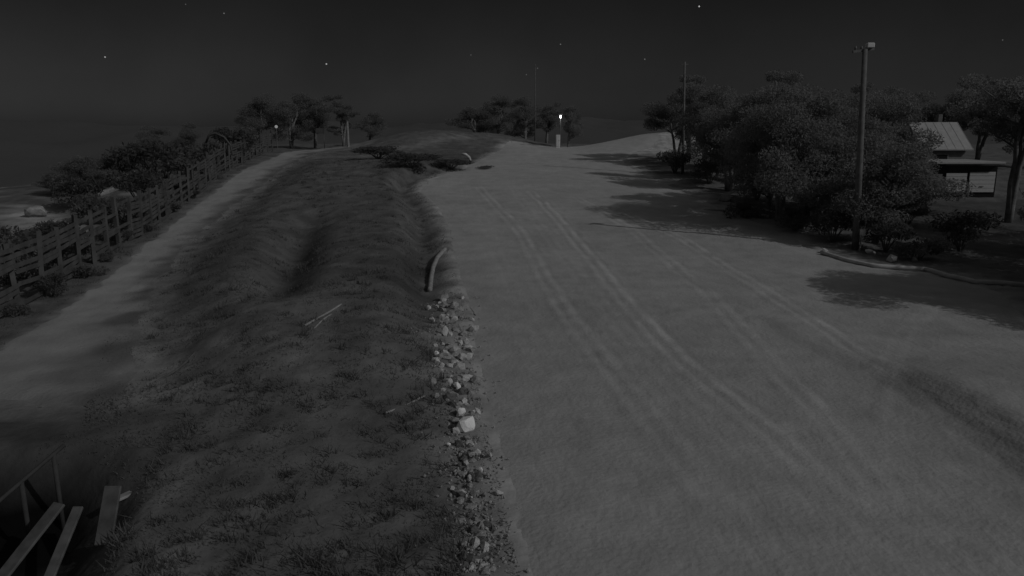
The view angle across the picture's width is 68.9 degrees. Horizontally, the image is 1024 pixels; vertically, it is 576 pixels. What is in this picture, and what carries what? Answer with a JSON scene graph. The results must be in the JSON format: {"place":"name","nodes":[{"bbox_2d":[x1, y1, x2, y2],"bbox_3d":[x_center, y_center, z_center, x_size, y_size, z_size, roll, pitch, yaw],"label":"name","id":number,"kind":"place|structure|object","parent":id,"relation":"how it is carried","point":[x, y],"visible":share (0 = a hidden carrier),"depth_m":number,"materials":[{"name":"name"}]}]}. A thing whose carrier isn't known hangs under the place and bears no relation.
{"place":"outdoors","nodes":[
{"label":"outdoors","id":0,"kind":"place"},
{"bbox_2d":[0,145,361,407],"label":"path","id":1,"kind":"structure","parent":0,"point":[54,361],"depth_m":22.11,"materials":[{"name":"soil"}]},
{"bbox_2d":[0,115,1023,575],"bbox_3d":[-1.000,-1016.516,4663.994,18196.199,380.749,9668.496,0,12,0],"label":"ground","id":2,"kind":"structure","parent":0,"point":[32,153],"depth_m":18.91,"materials":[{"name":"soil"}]},
{"bbox_2d":[0,301,32,317],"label":"shrub","id":3,"kind":"object","parent":2,"relation":"on","point":[19,308],"visible":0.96,"depth_m":24.04,"materials":[{"name":"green plant"}]},
{"bbox_2d":[0,225,35,255],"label":"shrub","id":4,"kind":"object","parent":2,"relation":"on","point":[4,231],"visible":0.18,"depth_m":33.67,"materials":[{"name":"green plant"}]},
{"bbox_2d":[0,502,64,575],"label":"board","id":5,"kind":"object","parent":2,"relation":"on","point":[28,543],"visible":1,"depth_m":11.75,"materials":[{"name":"wood"}]},
{"bbox_2d":[0,444,65,568],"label":"stair handrail","id":6,"kind":"object","parent":2,"relation":"on","point":[20,483],"visible":0.8,"depth_m":12.79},
{"bbox_2d":[0,251,66,284],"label":"shrub","id":7,"kind":"object","parent":2,"relation":"on","point":[21,277],"visible":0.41,"depth_m":29.14,"materials":[{"name":"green plant"}]},
{"bbox_2d":[24,205,46,216],"bbox_3d":[-29.024,-4.639,45.498,1.160,0.780,0.904,-6,14,-27],"label":"rock","id":8,"kind":"object","parent":2,"relation":"on","point":[36,211],"visible":0.97,"depth_m":45.21,"materials":[{"name":"stone"}]},
{"bbox_2d":[0,230,90,267],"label":"shrub","id":9,"kind":"object","parent":2,"relation":"on","point":[18,240],"visible":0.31,"depth_m":30.44,"materials":[{"name":"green plant"}]},
{"bbox_2d":[31,173,63,196],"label":"snow gum","id":10,"kind":"object","parent":2,"relation":"on","point":[41,185],"visible":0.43,"depth_m":51.60,"materials":[{"name":"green plant"}]},
{"bbox_2d":[28,272,69,296],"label":"shrub","id":11,"kind":"object","parent":2,"relation":"on","point":[50,281],"visible":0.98,"depth_m":26.70,"materials":[{"name":"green plant"}]},
{"bbox_2d":[25,219,81,237],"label":"shrub","id":12,"kind":"object","parent":2,"relation":"on","point":[49,222],"visible":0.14,"depth_m":34.33,"materials":[{"name":"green plant"}]},
{"bbox_2d":[28,219,88,241],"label":"shrub","id":13,"kind":"object","parent":2,"relation":"on","point":[47,230],"visible":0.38,"depth_m":33.75,"materials":[{"name":"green plant"}]},
{"bbox_2d":[44,506,83,575],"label":"board","id":14,"kind":"object","parent":2,"relation":"on","point":[56,559],"visible":1,"depth_m":11.70,"materials":[{"name":"wood"}]},
{"bbox_2d":[46,176,108,206],"bbox_3d":[-27.669,-5.933,47.376,3.091,2.391,3.398,9,15,37],"label":"shrub","id":15,"kind":"object","parent":2,"relation":"on","point":[73,188],"visible":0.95,"depth_m":46.88,"materials":[{"name":"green plant"}]},
{"bbox_2d":[47,155,119,186],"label":"snow gum","id":16,"kind":"object","parent":2,"relation":"on","point":[83,163],"visible":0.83,"depth_m":51.72,"materials":[{"name":"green plant"}]},
{"bbox_2d":[67,264,109,278],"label":"shrub","id":17,"kind":"object","parent":2,"relation":"on","point":[84,270],"visible":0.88,"depth_m":29.86,"materials":[{"name":"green plant"}]},
{"bbox_2d":[67,192,126,223],"bbox_3d":[-23.482,-4.510,42.926,3.463,2.057,3.083,-3,12,-14],"label":"shrub","id":18,"kind":"object","parent":2,"relation":"on","point":[89,203],"visible":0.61,"depth_m":42.26,"materials":[{"name":"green plant"}]},
{"bbox_2d":[83,154,131,185],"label":"snow gum","id":19,"kind":"object","parent":2,"relation":"on","point":[105,166],"visible":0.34,"depth_m":55.73,"materials":[{"name":"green plant"}]},
{"bbox_2d":[94,486,121,545],"bbox_3d":[-6.371,3.585,11.778,0.274,0.781,0.502,0,12,0],"label":"board","id":20,"kind":"object","parent":2,"relation":"on","point":[108,510],"visible":0.82,"depth_m":11.76,"materials":[{"name":"wood"}]},
{"bbox_2d":[100,250,115,260],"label":"shrub","id":21,"kind":"object","parent":2,"relation":"on","point":[106,256],"visible":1,"depth_m":32.90,"materials":[{"name":"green plant"}]},
{"bbox_2d":[93,220,135,241],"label":"shrub","id":22,"kind":"object","parent":2,"relation":"on","point":[110,227],"visible":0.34,"depth_m":38.02,"materials":[{"name":"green plant"}]},
{"bbox_2d":[93,197,144,222],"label":"shrub","id":23,"kind":"object","parent":2,"relation":"on","point":[108,210],"visible":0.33,"depth_m":42.58,"materials":[{"name":"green plant"}]},
{"bbox_2d":[110,230,132,242],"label":"shrub","id":24,"kind":"object","parent":2,"relation":"on","point":[125,233],"visible":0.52,"depth_m":36.38,"materials":[{"name":"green plant"}]},
{"bbox_2d":[119,491,131,501],"bbox_3d":[-6.820,3.660,13.138,0.160,0.113,0.549,11,16,42],"label":"rock","id":25,"kind":"object","parent":2,"relation":"on","point":[125,495],"visible":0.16,"depth_m":13.11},
{"bbox_2d":[97,163,169,196],"bbox_3d":[-28.418,-8.222,55.754,1.734,2.252,7.736,1,12,6],"label":"fallen log","id":26,"kind":"object","parent":2,"relation":"on","point":[108,190],"visible":0.28,"depth_m":53.48,"materials":[{"name":"wood"}]},
{"bbox_2d":[104,168,165,201],"bbox_3d":[-24.255,-6.527,48.685,3.256,2.518,3.580,12,17,43],"label":"shrub","id":27,"kind":"object","parent":2,"relation":"on","point":[138,180],"visible":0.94,"depth_m":48.05,"materials":[{"name":"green plant"}]},
{"bbox_2d":[0,130,272,316],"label":"fence","id":28,"kind":"object","parent":2,"relation":"on","point":[9,265],"visible":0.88,"depth_m":33.95,"materials":[{"name":"wood"}]},
{"bbox_2d":[101,140,180,179],"bbox_3d":[-27.567,-9.172,55.518,4.946,3.825,5.438,-3,12,-12],"label":"shrub","id":29,"kind":"object","parent":2,"relation":"on","point":[142,158],"visible":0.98,"depth_m":54.68,"materials":[{"name":"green plant"}]},
{"bbox_2d":[119,136,169,156],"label":"snow gum","id":30,"kind":"object","parent":2,"relation":"on","point":[149,139],"visible":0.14,"depth_m":64.55,"materials":[{"name":"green plant"}]},
{"bbox_2d":[134,224,159,233],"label":"shrub","id":31,"kind":"object","parent":2,"relation":"on","point":[147,228],"visible":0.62,"depth_m":40.52,"materials":[{"name":"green plant"}]},
{"bbox_2d":[133,125,182,151],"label":"snow gum","id":32,"kind":"object","parent":2,"relation":"on","point":[154,132],"visible":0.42,"depth_m":76.40,"materials":[{"name":"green plant"}]},
{"bbox_2d":[144,154,193,178],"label":"shrub","id":33,"kind":"object","parent":2,"relation":"on","point":[177,165],"visible":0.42,"depth_m":59.54,"materials":[{"name":"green plant"}]},
{"bbox_2d":[160,201,181,212],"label":"shrub","id":34,"kind":"object","parent":2,"relation":"on","point":[176,206],"visible":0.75,"depth_m":45.77,"materials":[{"name":"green plant"}]},
{"bbox_2d":[171,122,203,151],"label":"snow gum","id":35,"kind":"object","parent":2,"relation":"on","point":[188,135],"visible":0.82,"depth_m":77.74,"materials":[{"name":"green plant"}]},
{"bbox_2d":[174,139,226,169],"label":"shrub","id":36,"kind":"object","parent":2,"relation":"on","point":[198,154],"visible":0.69,"depth_m":65.27,"materials":[{"name":"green plant"}]},
{"bbox_2d":[205,132,232,155],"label":"fallen branch","id":37,"kind":"object","parent":2,"relation":"on","point":[214,133],"visible":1,"depth_m":62.69,"materials":[{"name":"wood"}]},
{"bbox_2d":[212,143,249,163],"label":"shrub","id":38,"kind":"object","parent":2,"relation":"on","point":[242,148],"visible":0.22,"depth_m":69.85,"materials":[{"name":"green plant"}]},
{"bbox_2d":[210,127,260,159],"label":"shrub","id":39,"kind":"object","parent":2,"relation":"on","point":[239,135],"visible":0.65,"depth_m":72.01,"materials":[{"name":"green plant"}]},
{"bbox_2d":[233,93,287,147],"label":"snow gum","id":40,"kind":"object","parent":2,"relation":"on","point":[257,105],"visible":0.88,"depth_m":95.28,"materials":[{"name":"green plant"}]},
{"bbox_2d":[262,92,324,148],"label":"snow gum","id":41,"kind":"object","parent":2,"relation":"on","point":[287,111],"visible":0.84,"depth_m":98.12,"materials":[{"name":"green plant"}]},
{"bbox_2d":[291,95,336,147],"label":"snow gum","id":42,"kind":"object","parent":2,"relation":"on","point":[316,120],"visible":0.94,"depth_m":99.56,"materials":[{"name":"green plant"}]},
{"bbox_2d":[315,128,324,148],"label":"notice board","id":43,"kind":"object","parent":2,"relation":"on","point":[319,130],"visible":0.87,"depth_m":92.95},
{"bbox_2d":[304,303,341,325],"bbox_3d":[-5.351,0.752,21.282,0.076,0.167,2.121,3,12,14],"label":"stick","id":44,"kind":"object","parent":2,"relation":"on","point":[324,314],"visible":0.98,"depth_m":21.23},
{"bbox_2d":[325,94,361,145],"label":"snow gum","id":45,"kind":"object","parent":2,"relation":"on","point":[343,112],"visible":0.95,"depth_m":95.82,"materials":[{"name":"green plant"}]},
{"bbox_2d":[346,121,349,146],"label":"wooden post","id":46,"kind":"object","parent":2,"relation":"on","point":[347,131],"visible":0.83,"depth_m":90.97,"materials":[{"name":"grey wood"}]},
{"bbox_2d":[351,112,387,140],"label":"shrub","id":47,"kind":"object","parent":2,"relation":"on","point":[374,126],"visible":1,"depth_m":104.84,"materials":[{"name":"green plant"}]},
{"bbox_2d":[349,145,404,158],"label":"shrub","id":48,"kind":"object","parent":2,"relation":"on","point":[374,150],"visible":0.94,"depth_m":70.15,"materials":[{"name":"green plant"}]},
{"bbox_2d":[378,152,442,167],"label":"shrub","id":49,"kind":"object","parent":2,"relation":"on","point":[404,158],"visible":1,"depth_m":61.69,"materials":[{"name":"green plant"}]},
{"bbox_2d":[427,247,446,291],"bbox_3d":[-3.306,-0.891,32.266,0.473,0.648,7.238,0,12,0],"label":"log","id":50,"kind":"object","parent":2,"relation":"on","point":[434,264],"visible":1,"depth_m":32.05,"materials":[{"name":"wood"}]},
{"bbox_2d":[430,158,474,169],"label":"shrub","id":51,"kind":"object","parent":2,"relation":"on","point":[445,162],"visible":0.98,"depth_m":65.97,"materials":[{"name":"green plant"}]},
{"bbox_2d":[449,347,460,353],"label":"stone","id":52,"kind":"object","parent":2,"relation":"on","point":[452,350],"visible":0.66,"depth_m":19.88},
{"bbox_2d":[453,361,464,369],"bbox_3d":[-1.332,1.989,18.761,0.316,0.282,0.215,1,12,6],"label":"stone","id":53,"kind":"object","parent":2,"relation":"on","point":[459,365],"visible":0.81,"depth_m":18.67,"materials":[{"name":"stone"}]},
{"bbox_2d":[456,408,465,416],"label":"rock","id":54,"kind":"object","parent":2,"relation":"on","point":[461,411],"visible":0.99,"depth_m":15.72,"materials":[{"name":"white stone"}]},
{"bbox_2d":[457,416,474,432],"bbox_3d":[-0.946,2.808,15.188,0.396,0.357,0.334,-6,14,-26],"label":"rock","id":55,"kind":"object","parent":2,"relation":"on","point":[465,424],"visible":0.93,"depth_m":15.07,"materials":[{"name":"white stone"}]},
{"bbox_2d":[407,296,529,572],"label":"gravel","id":56,"kind":"structure","parent":2,"relation":"on","point":[487,536],"depth_m":12.65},
{"bbox_2d":[465,503,476,509],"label":"stone","id":57,"kind":"object","parent":2,"relation":"on","point":[470,506],"visible":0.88,"depth_m":12.11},
{"bbox_2d":[465,553,477,562],"bbox_3d":[-0.588,3.824,10.561,0.183,0.133,0.201,11,16,42],"label":"stone","id":58,"kind":"object","parent":2,"relation":"on","point":[471,557],"visible":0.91,"depth_m":10.52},
{"bbox_2d":[444,106,500,132],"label":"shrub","id":59,"kind":"object","parent":2,"relation":"on","point":[471,114],"visible":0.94,"depth_m":113.21,"materials":[{"name":"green plant"}]},
{"bbox_2d":[468,325,478,331],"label":"stone","id":60,"kind":"object","parent":2,"relation":"on","point":[473,328],"visible":0.88,"depth_m":22.46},
{"bbox_2d":[468,525,479,533],"bbox_3d":[-0.591,3.698,11.450,0.150,0.130,0.149,9,15,38],"label":"stone","id":61,"kind":"object","parent":2,"relation":"on","point":[474,528],"visible":0.91,"depth_m":11.41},
{"bbox_2d":[471,536,479,547],"bbox_3d":[-0.537,3.768,11.010,0.116,0.154,0.173,-4,13,-18],"label":"stone","id":62,"kind":"object","parent":2,"relation":"on","point":[475,541],"visible":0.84,"depth_m":10.97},
{"bbox_2d":[471,376,482,383],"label":"stone","id":63,"kind":"object","parent":2,"relation":"on","point":[476,379],"visible":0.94,"depth_m":17.91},
{"bbox_2d":[481,541,489,551],"bbox_3d":[-0.388,3.788,10.879,0.119,0.159,0.187,-5,13,-22],"label":"stone","id":64,"kind":"object","parent":2,"relation":"on","point":[485,545],"visible":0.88,"depth_m":10.83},
{"bbox_2d":[475,94,517,133],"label":"snow gum","id":65,"kind":"object","parent":2,"relation":"on","point":[497,108],"visible":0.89,"depth_m":114.41,"materials":[{"name":"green plant"}]},
{"bbox_2d":[504,96,545,138],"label":"snow gum","id":66,"kind":"object","parent":2,"relation":"on","point":[523,115],"visible":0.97,"depth_m":115.78,"materials":[{"name":"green plant"}]},
{"bbox_2d":[534,64,535,140],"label":"mast","id":67,"kind":"object","parent":2,"relation":"on","point":[535,107],"visible":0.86,"depth_m":108.94,"materials":[{"name":"grey metal"}]},
{"bbox_2d":[532,102,565,142],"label":"snow gum","id":68,"kind":"object","parent":2,"relation":"on","point":[551,120],"visible":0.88,"depth_m":118.18,"materials":[{"name":"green plant"}]},
{"bbox_2d":[555,105,583,146],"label":"snow gum","id":69,"kind":"object","parent":2,"relation":"on","point":[570,125],"visible":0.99,"depth_m":96.29,"materials":[{"name":"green plant"}]},
{"bbox_2d":[656,150,693,172],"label":"shrub","id":70,"kind":"object","parent":2,"relation":"on","point":[677,160],"visible":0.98,"depth_m":63.87,"materials":[{"name":"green plant"}]},
{"bbox_2d":[640,81,710,155],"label":"snow gum","id":71,"kind":"object","parent":2,"relation":"on","point":[662,112],"visible":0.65,"depth_m":71.55,"materials":[{"name":"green plant"}]},
{"bbox_2d":[681,62,687,173],"bbox_3d":[14.459,-14.191,63.275,0.694,9.555,0.257,0,12,0],"label":"service pole","id":72,"kind":"object","parent":2,"relation":"on","point":[683,130],"visible":0.58,"depth_m":62.97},
{"bbox_2d":[665,74,708,157],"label":"snow gum","id":73,"kind":"object","parent":2,"relation":"on","point":[699,79],"visible":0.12,"depth_m":74.33,"materials":[{"name":"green plant"}]},
{"bbox_2d":[667,91,736,161],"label":"snow gum","id":74,"kind":"object","parent":2,"relation":"on","point":[687,107],"visible":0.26,"depth_m":68.43,"materials":[{"name":"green plant"}]},
{"bbox_2d":[691,158,723,183],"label":"shrub","id":75,"kind":"object","parent":2,"relation":"on","point":[709,166],"visible":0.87,"depth_m":58.20,"materials":[{"name":"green plant"}]},
{"bbox_2d":[674,84,752,175],"bbox_3d":[17.970,-11.992,58.741,9.116,7.872,7.540,-5,13,-21],"label":"snow gum","id":76,"kind":"object","parent":2,"relation":"on","point":[692,123],"visible":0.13,"depth_m":58.34,"materials":[{"name":"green plant"}]},
{"bbox_2d":[679,97,762,190],"bbox_3d":[15.733,-10.282,54.288,6.466,7.013,7.667,-6,14,-27],"label":"snow gum","id":77,"kind":"object","parent":2,"relation":"on","point":[712,137],"visible":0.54,"depth_m":54.25,"materials":[{"name":"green plant"}]},
{"bbox_2d":[704,208,768,217],"bbox_3d":[13.803,-4.652,45.755,4.068,0.366,0.850,9,15,36],"label":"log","id":78,"kind":"object","parent":2,"relation":"on","point":[721,209],"visible":0.41,"depth_m":46.38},
{"bbox_2d":[722,200,773,218],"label":"shrub","id":79,"kind":"object","parent":2,"relation":"on","point":[744,208],"visible":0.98,"depth_m":43.94,"materials":[{"name":"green plant"}]},
{"bbox_2d":[734,85,779,127],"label":"snow gum","id":80,"kind":"object","parent":2,"relation":"on","point":[757,93],"visible":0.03,"depth_m":63.94,"materials":[{"name":"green plant"}]},
{"bbox_2d":[721,140,803,208],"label":"snow gum","id":81,"kind":"object","parent":2,"relation":"on","point":[754,190],"visible":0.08,"depth_m":46.34,"materials":[{"name":"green plant"}]},
{"bbox_2d":[735,69,804,135],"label":"snow gum","id":82,"kind":"object","parent":2,"relation":"on","point":[779,76],"visible":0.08,"depth_m":51.11,"materials":[{"name":"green plant"}]},
{"bbox_2d":[721,102,835,209],"bbox_3d":[16.400,-7.822,45.468,7.562,6.827,6.254,4,13,19],"label":"snow gum","id":83,"kind":"object","parent":2,"relation":"on","point":[753,147],"visible":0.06,"depth_m":45.95,"materials":[{"name":"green plant"}]},
{"bbox_2d":[716,83,846,220],"bbox_3d":[15.689,-7.403,41.715,7.206,7.966,7.136,-2,12,-11],"label":"snow gum","id":84,"kind":"object","parent":2,"relation":"on","point":[779,202],"visible":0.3,"depth_m":42.27,"materials":[{"name":"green plant"}]},
{"bbox_2d":[735,80,891,229],"bbox_3d":[15.967,-7.030,40.161,7.373,8.230,7.445,-1,12,-4],"label":"snow gum","id":85,"kind":"object","parent":2,"relation":"on","point":[801,117],"visible":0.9,"depth_m":38.76,"materials":[{"name":"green plant"}]},
{"bbox_2d":[758,134,895,226],"bbox_3d":[17.152,-5.539,39.983,7.603,5.304,4.889,3,13,15],"label":"shrub","id":86,"kind":"object","parent":2,"relation":"on","point":[823,199],"visible":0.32,"depth_m":39.15,"materials":[{"name":"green plant"}]},
{"bbox_2d":[808,207,863,241],"bbox_3d":[16.087,-3.082,37.221,2.473,1.913,2.719,-1,12,-3],"label":"shrub","id":87,"kind":"object","parent":2,"relation":"on","point":[824,218],"visible":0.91,"depth_m":36.76,"materials":[{"name":"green plant"}]},
{"bbox_2d":[829,81,874,134],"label":"snow gum","id":88,"kind":"object","parent":2,"relation":"on","point":[856,86],"visible":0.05,"depth_m":58.59,"materials":[{"name":"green plant"}]},
{"bbox_2d":[851,43,874,249],"bbox_3d":[16.111,-6.348,34.982,1.184,9.816,0.336,0,12,0],"label":"power pole","id":89,"kind":"object","parent":2,"relation":"on","point":[858,184],"visible":0.94,"depth_m":34.81,"materials":[{"name":"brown wood"}]},
{"bbox_2d":[858,211,869,250],"bbox_3d":[16.759,-2.672,35.536,0.403,2.007,0.116,-3,13,-16],"label":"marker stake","id":90,"kind":"object","parent":2,"relation":"on","point":[864,229],"visible":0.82,"depth_m":35.53,"materials":[{"name":"white wood"}]},
{"bbox_2d":[815,88,933,187],"bbox_3d":[22.436,-8.162,45.464,7.080,7.903,7.149,10,15,38],"label":"snow gum","id":91,"kind":"object","parent":2,"relation":"on","point":[846,120],"visible":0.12,"depth_m":45.18,"materials":[{"name":"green plant"}]},
{"bbox_2d":[809,93,944,225],"bbox_3d":[20.263,-7.096,42.066,6.057,7.655,7.323,11,16,41],"label":"snow gum","id":92,"kind":"object","parent":2,"relation":"on","point":[875,138],"visible":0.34,"depth_m":41.61,"materials":[{"name":"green plant"}]},
{"bbox_2d":[863,218,916,251],"bbox_3d":[17.808,-2.468,35.335,2.267,1.753,2.492,0,12,2],"label":"shrub","id":93,"kind":"object","parent":2,"relation":"on","point":[882,230],"visible":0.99,"depth_m":34.77,"materials":[{"name":"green plant"}]},
{"bbox_2d":[886,254,896,261],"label":"rock","id":94,"kind":"object","parent":2,"relation":"on","point":[891,258],"visible":1,"depth_m":33.10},
{"bbox_2d":[812,139,977,244],"bbox_3d":[18.414,-4.450,36.106,7.399,5.387,4.758,5,13,22],"label":"snow gum","id":95,"kind":"object","parent":2,"relation":"on","point":[907,164],"visible":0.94,"depth_m":35.62,"materials":[{"name":"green plant"}]},
{"bbox_2d":[869,86,937,121],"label":"snow gum","id":96,"kind":"object","parent":2,"relation":"on","point":[903,91],"visible":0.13,"depth_m":74.96,"materials":[{"name":"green plant"}]},
{"bbox_2d":[893,205,930,224],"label":"shrub","id":97,"kind":"object","parent":2,"relation":"on","point":[920,211],"visible":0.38,"depth_m":41.56,"materials":[{"name":"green plant"}]},
{"bbox_2d":[890,237,952,259],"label":"shrub","id":98,"kind":"object","parent":2,"relation":"on","point":[931,247],"visible":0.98,"depth_m":33.15,"materials":[{"name":"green plant"}]},
{"bbox_2d":[820,250,1023,286],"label":"curb","id":99,"kind":"object","parent":2,"relation":"on","point":[946,275],"visible":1,"depth_m":31.21,"materials":[{"name":"concrete"}]},
{"bbox_2d":[896,114,973,158],"bbox_3d":[34.810,-11.648,62.188,4.099,5.470,5.304,0,12,0],"label":"hut","id":100,"kind":"object","parent":2,"relation":"on","point":[956,144],"visible":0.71,"depth_m":60.51,"materials":[{"name":"grey metal"}]},
{"bbox_2d":[900,90,981,131],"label":"snow gum","id":101,"kind":"object","parent":2,"relation":"on","point":[931,112],"visible":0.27,"depth_m":69.56,"materials":[{"name":"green plant"}]},
{"bbox_2d":[905,159,1005,197],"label":"garage","id":102,"kind":"structure","parent":2,"relation":"on","point":[982,178],"depth_m":51.66,"materials":[{"name":"grey"}]},
{"bbox_2d":[944,173,966,191],"bbox_3d":[30.748,-7.297,51.725,1.442,1.317,0.110,0,12,0],"label":"door","id":103,"kind":"structure","parent":102,"relation":"in","point":[959,176],"depth_m":51.64,"materials":[{"name":"grey metal"}]},
{"bbox_2d":[968,172,995,191],"bbox_3d":[32.541,-7.333,51.717,1.775,1.391,0.110,0,12,0],"label":"door","id":104,"kind":"structure","parent":102,"relation":"in","point":[983,181],"depth_m":51.70,"materials":[{"name":"grey metal"}]},
{"bbox_2d":[924,208,1003,251],"bbox_3d":[21.249,-2.725,35.462,3.172,2.231,2.885,-10,15,-38],"label":"shrub","id":105,"kind":"object","parent":2,"relation":"on","point":[957,222],"visible":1,"depth_m":35.04,"materials":[{"name":"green plant"}]},
{"bbox_2d":[943,73,1023,222],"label":"snow gum","id":106,"kind":"object","parent":2,"relation":"on","point":[1012,86],"visible":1,"depth_m":43.30,"materials":[{"name":"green plant"}]},
{"bbox_2d":[943,76,1023,159],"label":"snow gum","id":107,"kind":"object","parent":2,"relation":"on","point":[979,149],"visible":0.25,"depth_m":68.29,"materials":[{"name":"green plant"}]},
{"bbox_2d":[976,74,1023,155],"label":"snow gum","id":108,"kind":"object","parent":2,"relation":"on","point":[1008,146],"visible":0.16,"depth_m":64.65,"materials":[{"name":"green plant"}]},
{"bbox_2d":[0,0,1023,126],"label":"sky","id":109,"kind":"structure","parent":0,"point":[166,62],"materials":[{"name":"black"}]},
{"bbox_2d":[420,133,1023,575],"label":"road","id":110,"kind":"structure","parent":0,"point":[688,385],"depth_m":17.45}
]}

